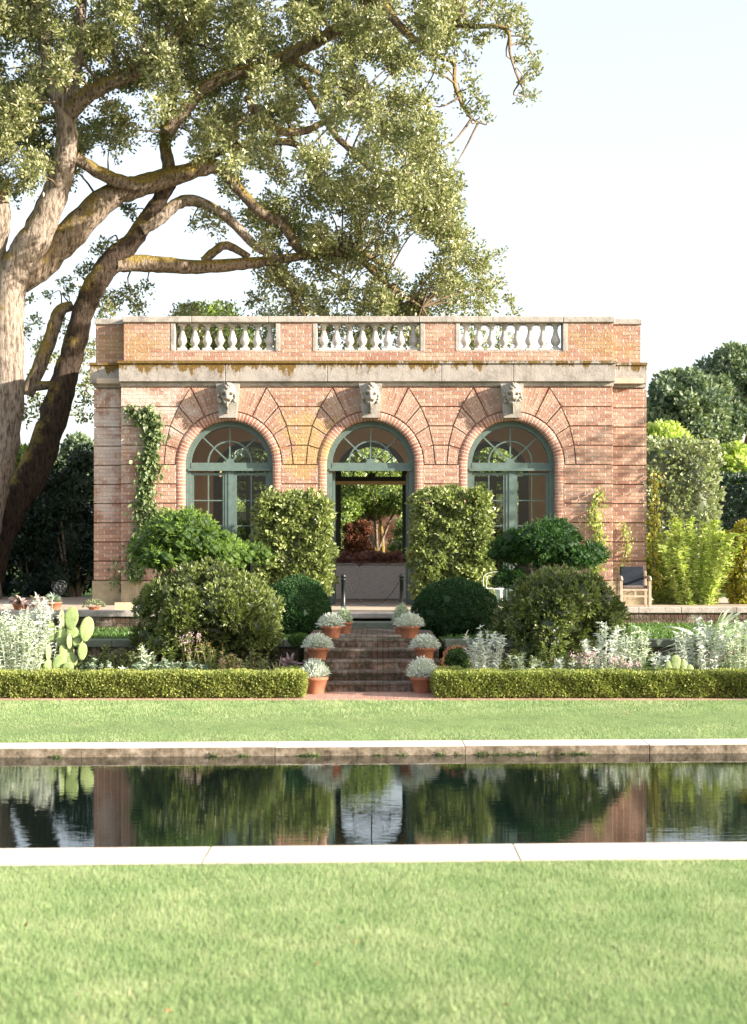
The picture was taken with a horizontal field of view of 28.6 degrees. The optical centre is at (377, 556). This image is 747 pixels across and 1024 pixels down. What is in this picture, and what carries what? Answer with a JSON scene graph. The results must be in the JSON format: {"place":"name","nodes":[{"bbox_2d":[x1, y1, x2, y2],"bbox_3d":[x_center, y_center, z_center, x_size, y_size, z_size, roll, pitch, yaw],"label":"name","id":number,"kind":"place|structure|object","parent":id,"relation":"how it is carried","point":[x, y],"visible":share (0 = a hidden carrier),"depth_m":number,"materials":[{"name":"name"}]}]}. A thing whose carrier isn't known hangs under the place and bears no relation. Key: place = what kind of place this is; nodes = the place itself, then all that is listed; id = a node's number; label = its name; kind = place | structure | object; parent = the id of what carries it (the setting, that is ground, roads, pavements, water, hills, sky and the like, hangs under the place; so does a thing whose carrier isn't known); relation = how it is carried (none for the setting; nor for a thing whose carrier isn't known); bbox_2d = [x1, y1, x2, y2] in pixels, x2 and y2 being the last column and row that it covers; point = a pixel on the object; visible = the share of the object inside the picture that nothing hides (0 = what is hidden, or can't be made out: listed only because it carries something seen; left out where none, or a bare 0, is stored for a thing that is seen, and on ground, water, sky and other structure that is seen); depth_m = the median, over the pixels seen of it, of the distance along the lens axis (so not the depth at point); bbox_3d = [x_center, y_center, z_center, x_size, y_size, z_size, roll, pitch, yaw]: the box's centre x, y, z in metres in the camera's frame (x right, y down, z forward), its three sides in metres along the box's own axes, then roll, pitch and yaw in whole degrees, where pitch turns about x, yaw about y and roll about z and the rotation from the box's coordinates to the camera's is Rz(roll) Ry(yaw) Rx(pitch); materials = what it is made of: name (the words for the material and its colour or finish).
{"place":"outdoors","nodes":[
{"label":"outdoors","id":0,"kind":"place"},
{"bbox_2d":[247,485,339,596],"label":"clipped vine block","id":1,"kind":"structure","parent":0,"point":[290,527],"depth_m":31.39,"materials":[{"name":"green plant"}]},
{"bbox_2d":[16,624,713,665],"bbox_3d":[0.000,1.880,27.900,28.000,0.900,6.800,0,0,0],"label":"bed","id":2,"kind":"object","parent":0,"point":[440,649],"visible":0.11,"depth_m":25.89,"materials":[{"name":"green soil"}]},
{"bbox_2d":[0,610,159,628],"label":"terrace wall","id":3,"kind":"structure","parent":2,"relation":"on","point":[115,618],"depth_m":29.05,"materials":[{"name":"stone"}]},
{"bbox_2d":[127,504,276,573],"bbox_3d":[-3.299,0.229,27.320,2.796,2.498,1.832,0,0,0],"label":"cloud juniper","id":4,"kind":"object","parent":2,"relation":"on","point":[170,539],"visible":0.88,"depth_m":26.83,"materials":[{"name":"green plant"}]},
{"bbox_2d":[268,578,331,634],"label":"bush","id":5,"kind":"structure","parent":2,"relation":"on","point":[307,603],"depth_m":26.35,"materials":[{"name":"green plant"}]},
{"bbox_2d":[2,621,744,638],"bbox_3d":[-0.005,1.389,27.853,16.084,0.091,6.376,0,0,0],"label":"ground cover","id":6,"kind":"object","parent":2,"relation":"on","point":[115,633],"visible":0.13,"depth_m":27.30,"materials":[{"name":"green plant"}]},
{"bbox_2d":[410,576,498,638],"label":"bush","id":7,"kind":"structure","parent":2,"relation":"on","point":[454,605],"depth_m":26.30,"materials":[{"name":"green plant"}]},
{"bbox_2d":[488,565,525,589],"bbox_3d":[2.480,0.385,27.579,0.811,0.485,0.702,0,0,0],"label":"juniper mound","id":8,"kind":"object","parent":2,"relation":"on","point":[503,578],"visible":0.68,"depth_m":27.44,"materials":[{"name":"green plant"}]},
{"bbox_2d":[484,513,611,575],"bbox_3d":[3.229,0.313,27.644,2.459,2.332,1.747,0,0,0],"label":"cloud juniper","id":9,"kind":"object","parent":2,"relation":"on","point":[546,542],"visible":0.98,"depth_m":27.32,"materials":[{"name":"green plant"}]},
{"bbox_2d":[500,607,746,623],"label":"terrace wall","id":10,"kind":"structure","parent":2,"relation":"on","point":[678,615],"depth_m":31.00,"materials":[{"name":"stone"}]},
{"bbox_2d":[660,607,746,664],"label":"cardoon","id":11,"kind":"object","parent":2,"relation":"on","point":[728,619],"visible":0.45,"depth_m":23.83,"materials":[{"name":"green plant"}]},
{"bbox_2d":[2,566,727,747],"bbox_3d":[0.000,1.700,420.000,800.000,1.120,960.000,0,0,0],"label":"ground","id":12,"kind":"structure","parent":0,"point":[86,594],"depth_m":44.24,"materials":[{"name":"green plant"}]},
{"bbox_2d":[2,563,13,596],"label":"dark shrub","id":13,"kind":"object","parent":12,"relation":"on","point":[6,590],"visible":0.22,"depth_m":41.11,"materials":[{"name":"green plant"}]},
{"bbox_2d":[7,482,83,596],"bbox_3d":[-9.478,-0.514,40.414,3.032,4.158,2.671,0,0,0],"label":"dark shrub","id":14,"kind":"object","parent":12,"relation":"on","point":[25,556],"visible":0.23,"depth_m":39.77,"materials":[{"name":"green plant"}]},
{"bbox_2d":[30,442,96,596],"bbox_3d":[-8.121,-0.809,39.454,2.489,4.611,2.190,0,0,13],"label":"dark shrub","id":15,"kind":"object","parent":12,"relation":"on","point":[65,507],"visible":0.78,"depth_m":39.07,"materials":[{"name":"green plant"}]},
{"bbox_2d":[54,430,93,568],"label":"oak","id":16,"kind":"object","parent":12,"relation":"on","point":[73,441],"visible":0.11,"depth_m":73.45,"materials":[{"name":"green plant"}]},
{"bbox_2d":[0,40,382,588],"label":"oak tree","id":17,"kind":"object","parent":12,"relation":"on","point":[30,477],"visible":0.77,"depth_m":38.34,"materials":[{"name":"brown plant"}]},
{"bbox_2d":[170,298,264,476],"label":"pale tree","id":18,"kind":"object","parent":12,"relation":"on","point":[214,307],"visible":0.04,"depth_m":55.66,"materials":[{"name":"green plant"}]},
{"bbox_2d":[221,447,267,506],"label":"pale tree","id":19,"kind":"object","parent":12,"relation":"on","point":[259,454],"visible":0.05,"depth_m":59.22,"materials":[{"name":"green plant"}]},
{"bbox_2d":[237,497,255,573],"bbox_3d":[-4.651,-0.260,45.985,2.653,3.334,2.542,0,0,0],"label":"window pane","id":20,"kind":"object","parent":12,"relation":"on","point":[241,520],"visible":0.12,"depth_m":45.48,"materials":[{"name":"clear glass"}]},
{"bbox_2d":[341,518,374,553],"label":"copper shrub","id":21,"kind":"object","parent":12,"relation":"on","point":[357,541],"visible":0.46,"depth_m":46.83,"materials":[{"name":"red plant"}]},
{"bbox_2d":[303,612,439,691],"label":"garden steps","id":22,"kind":"structure","parent":12,"relation":"on","point":[378,655],"depth_m":23.10,"materials":[{"name":"brick"}]},
{"bbox_2d":[301,632,334,659],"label":"potted plant","id":23,"kind":"object","parent":22,"relation":"on","point":[319,645],"visible":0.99,"depth_m":22.64,"materials":[{"name":"ceramic"}]},
{"bbox_2d":[315,612,345,637],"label":"potted plant","id":24,"kind":"object","parent":22,"relation":"on","point":[331,625],"visible":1,"depth_m":23.64,"materials":[{"name":"ceramic"}]},
{"bbox_2d":[341,574,345,608],"bbox_3d":[-0.648,0.698,27.950,0.120,0.750,0.120,0,0,0],"label":"chain post","id":25,"kind":"object","parent":22,"relation":"on","point":[343,590],"visible":0.84,"depth_m":27.92,"materials":[{"name":"black metal"}]},
{"bbox_2d":[337,608,352,633],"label":"potted plant","id":26,"kind":"object","parent":22,"relation":"on","point":[345,614],"visible":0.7,"depth_m":25.12,"materials":[{"name":"plant"}]},
{"bbox_2d":[391,603,408,633],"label":"potted plant","id":27,"kind":"object","parent":22,"relation":"on","point":[400,609],"visible":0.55,"depth_m":25.15,"materials":[{"name":"plant"}]},
{"bbox_2d":[393,611,423,637],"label":"potted plant","id":28,"kind":"object","parent":22,"relation":"on","point":[409,624],"visible":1,"depth_m":23.64,"materials":[{"name":"ceramic"}]},
{"bbox_2d":[407,633,440,659],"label":"potted plant","id":29,"kind":"object","parent":22,"relation":"on","point":[423,644],"visible":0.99,"depth_m":22.64,"materials":[{"name":"ceramic"}]},
{"bbox_2d":[341,471,401,551],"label":"tree","id":30,"kind":"object","parent":12,"relation":"on","point":[357,501],"visible":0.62,"depth_m":51.58,"materials":[{"name":"green plant"}]},
{"bbox_2d":[341,447,401,512],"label":"pale tree","id":31,"kind":"object","parent":12,"relation":"on","point":[357,456],"visible":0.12,"depth_m":53.17,"materials":[{"name":"green plant"}]},
{"bbox_2d":[0,842,746,867],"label":"pool coping","id":32,"kind":"object","parent":12,"relation":"on","point":[271,855],"visible":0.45,"depth_m":10.97,"materials":[{"name":"white stone"}]},
{"bbox_2d":[0,739,746,757],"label":"pool coping","id":33,"kind":"object","parent":12,"relation":"on","point":[332,748],"visible":0.45,"depth_m":17.25,"materials":[{"name":"beige stone"}]},
{"bbox_2d":[350,508,401,552],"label":"garden wall","id":34,"kind":"structure","parent":12,"relation":"on","point":[385,520],"depth_m":53.00,"materials":[{"name":"brick"}]},
{"bbox_2d":[386,515,401,551],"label":"dark shrub","id":35,"kind":"object","parent":12,"relation":"on","point":[398,529],"visible":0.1,"depth_m":49.80,"materials":[{"name":"green plant"}]},
{"bbox_2d":[472,447,522,511],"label":"pale tree","id":36,"kind":"object","parent":12,"relation":"on","point":[480,455],"visible":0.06,"depth_m":55.13,"materials":[{"name":"green plant"}]},
{"bbox_2d":[478,494,517,573],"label":"dark shrub","id":37,"kind":"object","parent":12,"relation":"on","point":[499,516],"visible":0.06,"depth_m":44.43,"materials":[{"name":"green plant"}]},
{"bbox_2d":[644,547,687,603],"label":"feathery shrub","id":38,"kind":"object","parent":12,"relation":"on","point":[656,600],"visible":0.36,"depth_m":33.40,"materials":[{"name":"green plant"}]},
{"bbox_2d":[644,418,697,450],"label":"lime tree","id":39,"kind":"object","parent":12,"relation":"on","point":[660,428],"visible":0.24,"depth_m":59.40,"materials":[{"name":"green plant"}]},
{"bbox_2d":[644,433,726,591],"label":"tall hedge","id":40,"kind":"object","parent":12,"relation":"on","point":[690,480],"visible":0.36,"depth_m":42.13,"materials":[{"name":"green plant"}]},
{"bbox_2d":[644,365,733,440],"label":"oak","id":41,"kind":"object","parent":12,"relation":"on","point":[690,399],"visible":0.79,"depth_m":80.58,"materials":[{"name":"green plant"}]},
{"bbox_2d":[644,515,746,604],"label":"feathery shrub","id":42,"kind":"object","parent":12,"relation":"on","point":[717,557],"visible":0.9,"depth_m":32.92,"materials":[{"name":"green plant"}]},
{"bbox_2d":[692,339,746,444],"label":"oak","id":43,"kind":"object","parent":12,"relation":"on","point":[729,359],"visible":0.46,"depth_m":86.50,"materials":[{"name":"green plant"}]},
{"bbox_2d":[702,372,746,444],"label":"oak","id":44,"kind":"object","parent":12,"relation":"on","point":[734,432],"visible":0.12,"depth_m":83.25,"materials":[{"name":"green plant"}]},
{"bbox_2d":[708,469,746,590],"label":"tall hedge","id":45,"kind":"object","parent":12,"relation":"on","point":[734,508],"visible":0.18,"depth_m":46.20,"materials":[{"name":"green plant"}]},
{"bbox_2d":[712,440,746,483],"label":"golden tree","id":46,"kind":"object","parent":12,"relation":"on","point":[734,455],"visible":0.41,"depth_m":61.43,"materials":[{"name":"green plant"}]},
{"bbox_2d":[713,518,746,603],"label":"golden shrub","id":47,"kind":"object","parent":12,"relation":"on","point":[736,587],"visible":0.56,"depth_m":33.24,"materials":[{"name":"yellow plant"}]},
{"bbox_2d":[274,692,467,697],"bbox_3d":[-0.100,2.027,21.500,2.800,0.001,1.000,0,0,0],"label":"path apron","id":48,"kind":"object","parent":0,"point":[373,695],"visible":0.6,"depth_m":21.38,"materials":[{"name":"brick"}]},
{"bbox_2d":[301,658,331,693],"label":"potted plant","id":49,"kind":"object","parent":48,"relation":"on","point":[318,677],"visible":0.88,"depth_m":21.62,"materials":[{"name":"plant"}]},
{"bbox_2d":[407,655,438,692],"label":"potted plant","id":50,"kind":"object","parent":48,"relation":"on","point":[420,680],"visible":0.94,"depth_m":21.73,"materials":[{"name":"plant"}]},
{"bbox_2d":[0,691,745,697],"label":"planting soil","id":51,"kind":"structure","parent":0,"point":[623,696],"depth_m":21.13,"materials":[{"name":"brown soil"}]},
{"bbox_2d":[0,604,25,667],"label":"silver plant","id":52,"kind":"object","parent":51,"relation":"on","point":[6,617],"visible":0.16,"depth_m":23.59,"materials":[{"name":"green plant"}]},
{"bbox_2d":[0,610,51,669],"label":"silver plant","id":53,"kind":"object","parent":51,"relation":"on","point":[27,639],"visible":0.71,"depth_m":22.76,"materials":[{"name":"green plant"}]},
{"bbox_2d":[16,592,65,665],"bbox_3d":[-5.385,1.298,23.535,0.877,1.470,0.756,0,0,44],"label":"silver plant","id":54,"kind":"object","parent":51,"relation":"on","point":[38,623],"visible":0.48,"depth_m":23.43,"materials":[{"name":"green plant"}]},
{"bbox_2d":[35,606,93,669],"bbox_3d":[-5.008,1.365,23.380,0.913,1.140,0.414,0,0,-17],"label":"prickly pear","id":55,"kind":"object","parent":51,"relation":"on","point":[65,657],"visible":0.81,"depth_m":23.31,"materials":[{"name":"green plant"}]},
{"bbox_2d":[89,643,127,668],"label":"bedding plant","id":56,"kind":"object","parent":51,"relation":"on","point":[109,656],"visible":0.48,"depth_m":23.57,"materials":[{"name":"green plant"}]},
{"bbox_2d":[0,639,298,669],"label":"retaining wall","id":57,"kind":"structure","parent":51,"relation":"on","point":[94,646],"depth_m":24.30,"materials":[{"name":"brick"}]},
{"bbox_2d":[0,667,309,697],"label":"box hedge","id":58,"kind":"object","parent":51,"relation":"on","point":[222,683],"visible":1,"depth_m":20.99,"materials":[{"name":"green plant"}]},
{"bbox_2d":[139,646,177,669],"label":"bedding plant","id":59,"kind":"object","parent":51,"relation":"on","point":[171,657],"visible":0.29,"depth_m":22.97,"materials":[{"name":"green plant"}]},
{"bbox_2d":[179,630,209,668],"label":"bedding plant","id":60,"kind":"object","parent":51,"relation":"on","point":[189,649],"visible":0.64,"depth_m":22.69,"materials":[{"name":"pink plant"}]},
{"bbox_2d":[127,556,285,664],"bbox_3d":[-2.812,0.996,24.189,2.619,2.070,2.408,0,0,0],"label":"azalea shrub","id":61,"kind":"object","parent":51,"relation":"on","point":[219,608],"visible":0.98,"depth_m":23.60,"materials":[{"name":"green plant"}]},
{"bbox_2d":[193,642,225,669],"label":"bedding plant","id":62,"kind":"object","parent":51,"relation":"on","point":[210,656],"visible":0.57,"depth_m":22.60,"materials":[{"name":"green plant"}]},
{"bbox_2d":[235,647,269,670],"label":"bedding plant","id":63,"kind":"object","parent":51,"relation":"on","point":[250,665],"visible":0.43,"depth_m":22.89,"materials":[{"name":"green plant"}]},
{"bbox_2d":[287,632,309,648],"bbox_3d":[-1.284,1.371,23.980,0.403,0.283,0.314,0,0,0],"label":"leafy mound","id":64,"kind":"object","parent":51,"relation":"on","point":[296,640],"visible":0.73,"depth_m":23.92,"materials":[{"name":"green plant"}]},
{"bbox_2d":[1,652,746,693],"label":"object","id":65,"kind":"object","parent":51,"relation":"on","point":[503,665],"visible":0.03,"depth_m":23.76,"materials":[{"name":"green plant"}]},
{"bbox_2d":[664,655,693,669],"bbox_3d":[4.620,1.681,22.400,0.459,0.359,0.043,0,0,0],"label":"prickly pear","id":66,"kind":"object","parent":65,"relation":"on","point":[675,661],"visible":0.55,"depth_m":22.38,"materials":[{"name":"green plant"}]},
{"bbox_2d":[439,646,470,668],"bbox_3d":[1.224,1.700,23.337,0.555,0.565,0.508,0,0,35],"label":"leafy mound","id":67,"kind":"object","parent":51,"relation":"on","point":[456,656],"visible":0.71,"depth_m":23.19,"materials":[{"name":"green plant"}]},
{"bbox_2d":[461,625,506,669],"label":"silver plant","id":68,"kind":"object","parent":51,"relation":"on","point":[479,642],"visible":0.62,"depth_m":22.65,"materials":[{"name":"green plant"}]},
{"bbox_2d":[504,653,546,669],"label":"silver plant","id":69,"kind":"object","parent":51,"relation":"on","point":[518,660],"visible":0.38,"depth_m":22.68,"materials":[{"name":"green plant"}]},
{"bbox_2d":[539,644,569,668],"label":"bedding plant","id":70,"kind":"object","parent":51,"relation":"on","point":[544,657],"visible":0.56,"depth_m":23.04,"materials":[{"name":"green plant"}]},
{"bbox_2d":[487,562,631,665],"bbox_3d":[3.064,1.086,24.613,2.442,1.992,2.466,0,0,0],"label":"azalea shrub","id":71,"kind":"object","parent":51,"relation":"on","point":[563,609],"visible":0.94,"depth_m":23.93,"materials":[{"name":"green plant"}]},
{"bbox_2d":[570,650,600,668],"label":"bedding plant","id":72,"kind":"object","parent":51,"relation":"on","point":[583,665],"visible":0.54,"depth_m":22.60,"materials":[{"name":"pink plant"}]},
{"bbox_2d":[429,667,746,697],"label":"box hedge","id":73,"kind":"object","parent":51,"relation":"on","point":[676,682],"visible":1,"depth_m":20.99,"materials":[{"name":"green plant"}]},
{"bbox_2d":[444,639,746,668],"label":"retaining wall","id":74,"kind":"structure","parent":51,"relation":"on","point":[657,645],"depth_m":24.30,"materials":[{"name":"stone"}]},
{"bbox_2d":[580,621,631,668],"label":"silver plant","id":75,"kind":"object","parent":51,"relation":"on","point":[611,649],"visible":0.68,"depth_m":22.78,"materials":[{"name":"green plant"}]},
{"bbox_2d":[608,655,643,669],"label":"bedding plant","id":76,"kind":"object","parent":51,"relation":"on","point":[619,662],"visible":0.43,"depth_m":22.45,"materials":[{"name":"grey plant"}]},
{"bbox_2d":[609,623,652,669],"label":"silver plant","id":77,"kind":"object","parent":51,"relation":"on","point":[634,653],"visible":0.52,"depth_m":22.89,"materials":[{"name":"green plant"}]},
{"bbox_2d":[646,649,687,668],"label":"silver plant","id":78,"kind":"object","parent":51,"relation":"on","point":[656,661],"visible":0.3,"depth_m":22.97,"materials":[{"name":"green plant"}]},
{"bbox_2d":[672,617,731,670],"bbox_3d":[5.084,1.484,23.095,0.949,1.108,0.865,0,0,0],"label":"silver plant","id":79,"kind":"object","parent":51,"relation":"on","point":[691,659],"visible":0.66,"depth_m":23.07,"materials":[{"name":"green plant"}]},
{"bbox_2d":[712,617,746,668],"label":"silver plant","id":80,"kind":"object","parent":51,"relation":"on","point":[734,639],"visible":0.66,"depth_m":23.04,"materials":[{"name":"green plant"}]},
{"bbox_2d":[0,753,746,847],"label":"pool water","id":81,"kind":"structure","parent":0,"point":[92,802],"depth_m":13.99,"materials":[{"name":"black liquid"}]},
{"bbox_2d":[0,698,746,742],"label":"lawn","id":82,"kind":"structure","parent":0,"point":[333,725],"depth_m":18.78,"materials":[{"name":"green plant"}]},
{"bbox_2d":[0,856,746,1023],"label":"lawn","id":83,"kind":"structure","parent":0,"point":[693,1014],"depth_m":8.06,"materials":[{"name":"green plant"}]},
{"bbox_2d":[0,597,746,620],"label":"terrace","id":84,"kind":"structure","parent":0,"point":[357,605],"depth_m":32.38,"materials":[{"name":"stone"}]},
{"bbox_2d":[2,595,31,609],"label":"potted plant","id":85,"kind":"object","parent":84,"relation":"on","point":[17,599],"visible":0.95,"depth_m":29.39,"materials":[{"name":"orange plant"}]},
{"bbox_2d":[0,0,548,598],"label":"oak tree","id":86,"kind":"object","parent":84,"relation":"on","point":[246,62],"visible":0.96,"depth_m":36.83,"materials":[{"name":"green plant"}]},
{"bbox_2d":[89,316,647,604],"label":"garden house","id":87,"kind":"structure","parent":84,"relation":"on","point":[565,424],"depth_m":32.66,"materials":[{"name":"brick"}]},
{"bbox_2d":[114,404,170,585],"bbox_3d":[-5.219,-1.370,32.486,1.276,4.066,0.390,0,0,0],"label":"ivy","id":88,"kind":"object","parent":87,"relation":"attached to","point":[146,493],"visible":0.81,"depth_m":32.48,"materials":[{"name":"green plant"}]},
{"bbox_2d":[123,403,163,427],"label":"ivy","id":89,"kind":"object","parent":87,"relation":"attached to","point":[128,411],"visible":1,"depth_m":32.52,"materials":[{"name":"green plant"}]},
{"bbox_2d":[186,421,272,575],"bbox_3d":[-3.321,-0.985,32.937,1.968,4.117,0.200,0,0,0],"label":"window frame","id":90,"kind":"structure","parent":87,"relation":"in","point":[229,500],"depth_m":32.90,"materials":[{"name":"green paint"}]},
{"bbox_2d":[213,441,267,573],"bbox_3d":[-3.321,-0.964,38.095,1.884,4.075,0.110,0,0,0],"label":"rear window frame","id":91,"kind":"structure","parent":87,"relation":"in","point":[217,481],"depth_m":38.05,"materials":[{"name":"green paint"}]},
{"bbox_2d":[336,442,406,561],"bbox_3d":[-0.150,-0.964,38.095,1.884,4.075,0.110,0,0,0],"label":"rear window frame","id":92,"kind":"structure","parent":87,"relation":"in","point":[371,476],"depth_m":38.05,"materials":[{"name":"green paint"}]},
{"bbox_2d":[473,441,528,580],"bbox_3d":[2.993,-0.964,38.095,1.884,4.075,0.110,0,0,0],"label":"rear window frame","id":93,"kind":"structure","parent":87,"relation":"in","point":[523,482],"depth_m":38.05,"materials":[{"name":"green paint"}]},
{"bbox_2d":[467,421,553,601],"bbox_3d":[2.993,-0.985,32.937,1.968,4.117,0.200,0,0,0],"label":"window frame","id":94,"kind":"structure","parent":87,"relation":"in","point":[509,500],"depth_m":32.90,"materials":[{"name":"green paint"}]},
{"bbox_2d":[580,486,609,574],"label":"ivy","id":95,"kind":"object","parent":87,"relation":"attached to","point":[594,507],"visible":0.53,"depth_m":32.57,"materials":[{"name":"green plant"}]},
{"bbox_2d":[615,521,633,570],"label":"ivy","id":96,"kind":"object","parent":87,"relation":"attached to","point":[625,531],"visible":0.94,"depth_m":32.84,"materials":[{"name":"green plant"}]},
{"bbox_2d":[643,471,668,589],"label":"ivy","id":97,"kind":"object","parent":87,"relation":"attached to","point":[654,571],"visible":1,"depth_m":32.92,"materials":[{"name":"green plant"}]},
{"bbox_2d":[332,563,405,598],"bbox_3d":[-0.147,0.613,37.325,2.660,0.919,0.610,0,0,0],"label":"stone trough","id":98,"kind":"object","parent":84,"relation":"on","point":[373,581],"visible":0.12,"depth_m":37.05,"materials":[{"name":"grey stone"}]},
{"bbox_2d":[336,549,404,566],"bbox_3d":[-0.060,0.075,37.295,2.337,0.549,0.804,0,0,0],"label":"begonia row","id":99,"kind":"object","parent":98,"relation":"on","point":[375,556],"visible":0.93,"depth_m":37.13,"materials":[{"name":"red plant"}]},
{"bbox_2d":[616,567,651,605],"bbox_3d":[5.582,0.643,31.865,0.684,0.860,0.649,0,0,0],"label":"garden chair","id":100,"kind":"object","parent":84,"relation":"on","point":[634,579],"visible":0.94,"depth_m":32.06,"materials":[{"name":"grey wood"}]},
{"bbox_2d":[0,698,746,700],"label":"brick path","id":101,"kind":"structure","parent":0,"point":[372,699],"depth_m":20.79,"materials":[{"name":"red brick"}]},
{"bbox_2d":[0,0,746,462],"label":"sky","id":102,"kind":"structure","parent":0,"point":[621,192],"materials":[{"name":"white"}]},
{"bbox_2d":[404,482,498,599],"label":"clipped vine block","id":103,"kind":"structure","parent":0,"point":[448,538],"depth_m":31.37,"materials":[{"name":"green plant"}]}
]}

